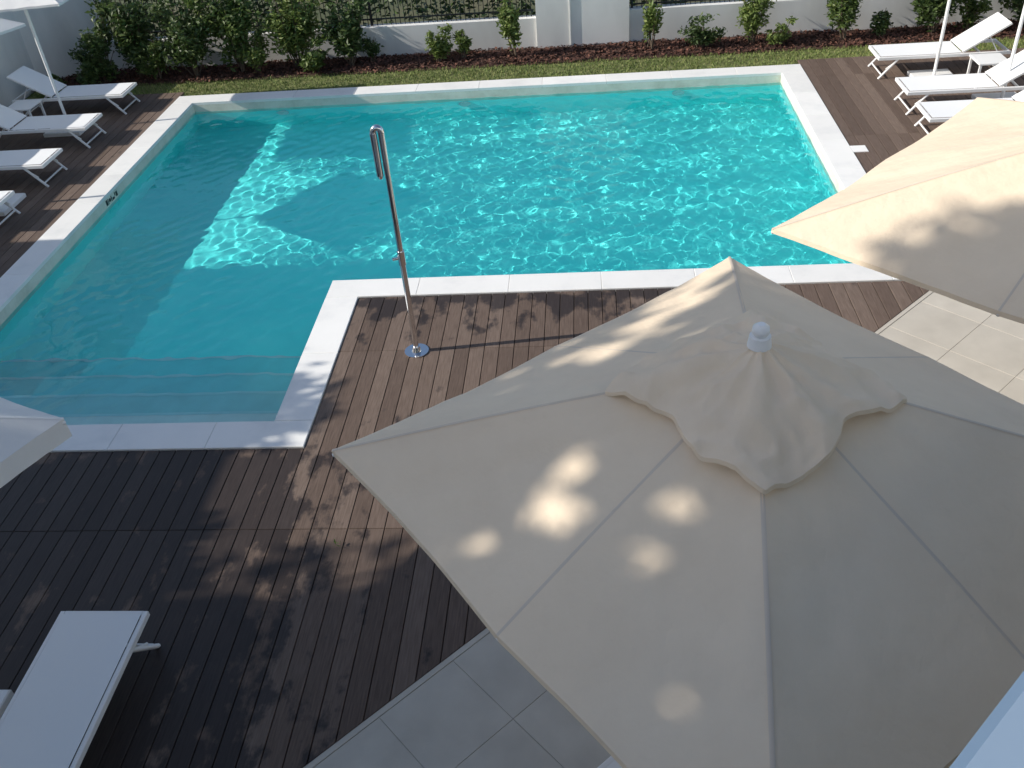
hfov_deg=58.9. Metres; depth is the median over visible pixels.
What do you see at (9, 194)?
sun lounger
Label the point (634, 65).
lawn
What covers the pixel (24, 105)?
side table
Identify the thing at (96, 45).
shrub
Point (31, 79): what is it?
sun lounger
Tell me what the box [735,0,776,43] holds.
shrub
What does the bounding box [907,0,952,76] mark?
patio umbrella
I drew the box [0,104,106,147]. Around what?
sun lounger
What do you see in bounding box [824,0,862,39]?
shrub
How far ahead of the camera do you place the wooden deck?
7.13 m
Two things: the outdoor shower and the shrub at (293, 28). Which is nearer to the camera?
the outdoor shower
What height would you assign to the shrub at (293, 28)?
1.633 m
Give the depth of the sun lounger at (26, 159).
12.96 m
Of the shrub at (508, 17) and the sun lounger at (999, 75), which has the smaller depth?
the sun lounger at (999, 75)
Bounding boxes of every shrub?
[46,73,66,95]
[67,17,120,83]
[73,59,104,84]
[84,0,154,77]
[126,34,168,79]
[142,0,219,77]
[183,0,256,72]
[239,26,273,73]
[258,0,329,68]
[298,35,327,72]
[317,0,370,66]
[361,35,383,61]
[424,23,453,61]
[452,29,472,58]
[495,0,522,55]
[642,0,664,48]
[677,12,727,48]
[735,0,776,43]
[764,16,798,44]
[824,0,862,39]
[869,10,893,37]
[910,0,964,32]
[954,0,992,30]
[998,0,1023,20]
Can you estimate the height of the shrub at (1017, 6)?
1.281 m
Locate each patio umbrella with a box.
[0,0,92,137]
[0,18,26,215]
[0,397,71,717]
[331,256,1023,767]
[771,97,1023,323]
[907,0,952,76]
[971,6,1023,99]
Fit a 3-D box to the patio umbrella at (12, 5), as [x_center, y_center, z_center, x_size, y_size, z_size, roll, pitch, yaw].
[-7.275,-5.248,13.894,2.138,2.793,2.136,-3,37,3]
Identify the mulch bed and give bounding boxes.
[58,18,1023,89]
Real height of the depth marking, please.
0.075 m
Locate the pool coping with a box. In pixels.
[0,64,901,452]
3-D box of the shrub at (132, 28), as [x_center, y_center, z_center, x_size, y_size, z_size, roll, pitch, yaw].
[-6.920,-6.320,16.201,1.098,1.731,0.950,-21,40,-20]
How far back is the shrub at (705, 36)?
15.63 m
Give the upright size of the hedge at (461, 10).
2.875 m
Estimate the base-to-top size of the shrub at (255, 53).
0.756 m
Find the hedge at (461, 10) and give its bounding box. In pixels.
[102,0,711,35]
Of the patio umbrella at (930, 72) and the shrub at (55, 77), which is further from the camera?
the shrub at (55, 77)
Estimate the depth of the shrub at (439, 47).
16.03 m
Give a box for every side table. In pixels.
[8,100,46,130]
[966,53,1006,86]
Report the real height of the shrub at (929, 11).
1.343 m
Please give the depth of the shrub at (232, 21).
15.92 m
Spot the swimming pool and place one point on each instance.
(15, 302)
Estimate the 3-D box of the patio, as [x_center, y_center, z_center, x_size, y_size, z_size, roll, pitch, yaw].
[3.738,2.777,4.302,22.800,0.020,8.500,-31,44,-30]
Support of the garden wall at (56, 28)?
on the ground at (484, 2)
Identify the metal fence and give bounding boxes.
[98,0,734,40]
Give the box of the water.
[0,82,851,424]
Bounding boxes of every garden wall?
[0,11,34,106]
[12,0,112,77]
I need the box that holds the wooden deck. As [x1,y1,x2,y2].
[0,48,1023,767]
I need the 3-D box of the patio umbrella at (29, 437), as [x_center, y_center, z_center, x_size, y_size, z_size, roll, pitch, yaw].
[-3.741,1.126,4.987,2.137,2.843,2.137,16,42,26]
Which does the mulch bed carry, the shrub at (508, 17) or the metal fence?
the shrub at (508, 17)
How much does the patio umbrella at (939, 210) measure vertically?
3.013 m
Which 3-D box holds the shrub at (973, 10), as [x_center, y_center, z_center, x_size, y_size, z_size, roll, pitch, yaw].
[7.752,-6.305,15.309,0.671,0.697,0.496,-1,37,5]
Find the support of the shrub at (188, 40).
on the mulch bed
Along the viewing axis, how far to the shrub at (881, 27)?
15.42 m
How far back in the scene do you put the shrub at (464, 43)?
16.04 m
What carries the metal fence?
on the boundary wall at (556, 23)
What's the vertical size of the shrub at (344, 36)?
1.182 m
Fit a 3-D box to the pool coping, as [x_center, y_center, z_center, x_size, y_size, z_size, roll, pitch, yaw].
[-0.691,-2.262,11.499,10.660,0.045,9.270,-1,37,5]
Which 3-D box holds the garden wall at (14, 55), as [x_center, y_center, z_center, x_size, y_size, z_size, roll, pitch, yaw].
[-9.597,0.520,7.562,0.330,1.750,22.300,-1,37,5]
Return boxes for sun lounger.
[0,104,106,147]
[0,148,66,186]
[0,191,20,224]
[0,611,160,767]
[6,66,139,115]
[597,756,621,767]
[868,12,1012,79]
[894,50,1023,114]
[914,90,1023,133]
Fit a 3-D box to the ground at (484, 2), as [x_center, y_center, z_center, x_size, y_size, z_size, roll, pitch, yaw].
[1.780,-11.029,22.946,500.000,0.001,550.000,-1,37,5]
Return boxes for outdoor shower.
[369,124,428,357]
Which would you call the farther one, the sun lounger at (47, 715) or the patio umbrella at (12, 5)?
the patio umbrella at (12, 5)
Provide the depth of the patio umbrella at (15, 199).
12.18 m
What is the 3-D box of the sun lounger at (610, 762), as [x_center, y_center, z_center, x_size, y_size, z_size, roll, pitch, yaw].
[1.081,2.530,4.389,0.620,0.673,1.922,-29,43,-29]
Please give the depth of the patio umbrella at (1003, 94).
12.67 m
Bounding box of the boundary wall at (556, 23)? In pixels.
[107,0,1018,70]
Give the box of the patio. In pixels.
[303,291,1023,767]
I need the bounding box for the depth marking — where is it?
[105,190,117,205]
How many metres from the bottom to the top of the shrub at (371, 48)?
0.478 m
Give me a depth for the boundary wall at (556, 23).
16.15 m
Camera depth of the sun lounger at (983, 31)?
13.81 m
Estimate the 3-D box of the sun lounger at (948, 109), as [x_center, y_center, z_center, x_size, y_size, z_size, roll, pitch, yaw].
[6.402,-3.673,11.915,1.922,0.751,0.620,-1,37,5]
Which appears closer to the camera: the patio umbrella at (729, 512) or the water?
the patio umbrella at (729, 512)
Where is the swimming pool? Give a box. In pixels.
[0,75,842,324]
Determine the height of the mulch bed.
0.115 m
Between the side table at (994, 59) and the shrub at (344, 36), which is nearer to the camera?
the side table at (994, 59)
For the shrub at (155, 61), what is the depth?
16.28 m
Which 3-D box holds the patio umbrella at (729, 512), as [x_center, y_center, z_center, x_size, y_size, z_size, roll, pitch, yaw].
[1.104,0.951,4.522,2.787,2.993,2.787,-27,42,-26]
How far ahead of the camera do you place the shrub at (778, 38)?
15.48 m
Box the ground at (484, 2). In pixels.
[26,0,728,295]
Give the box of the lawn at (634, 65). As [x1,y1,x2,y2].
[27,36,1023,98]
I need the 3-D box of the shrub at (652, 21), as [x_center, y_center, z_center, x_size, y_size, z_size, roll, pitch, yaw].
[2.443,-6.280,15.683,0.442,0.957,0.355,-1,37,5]
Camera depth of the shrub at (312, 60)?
16.02 m
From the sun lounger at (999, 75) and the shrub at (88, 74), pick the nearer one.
the sun lounger at (999, 75)

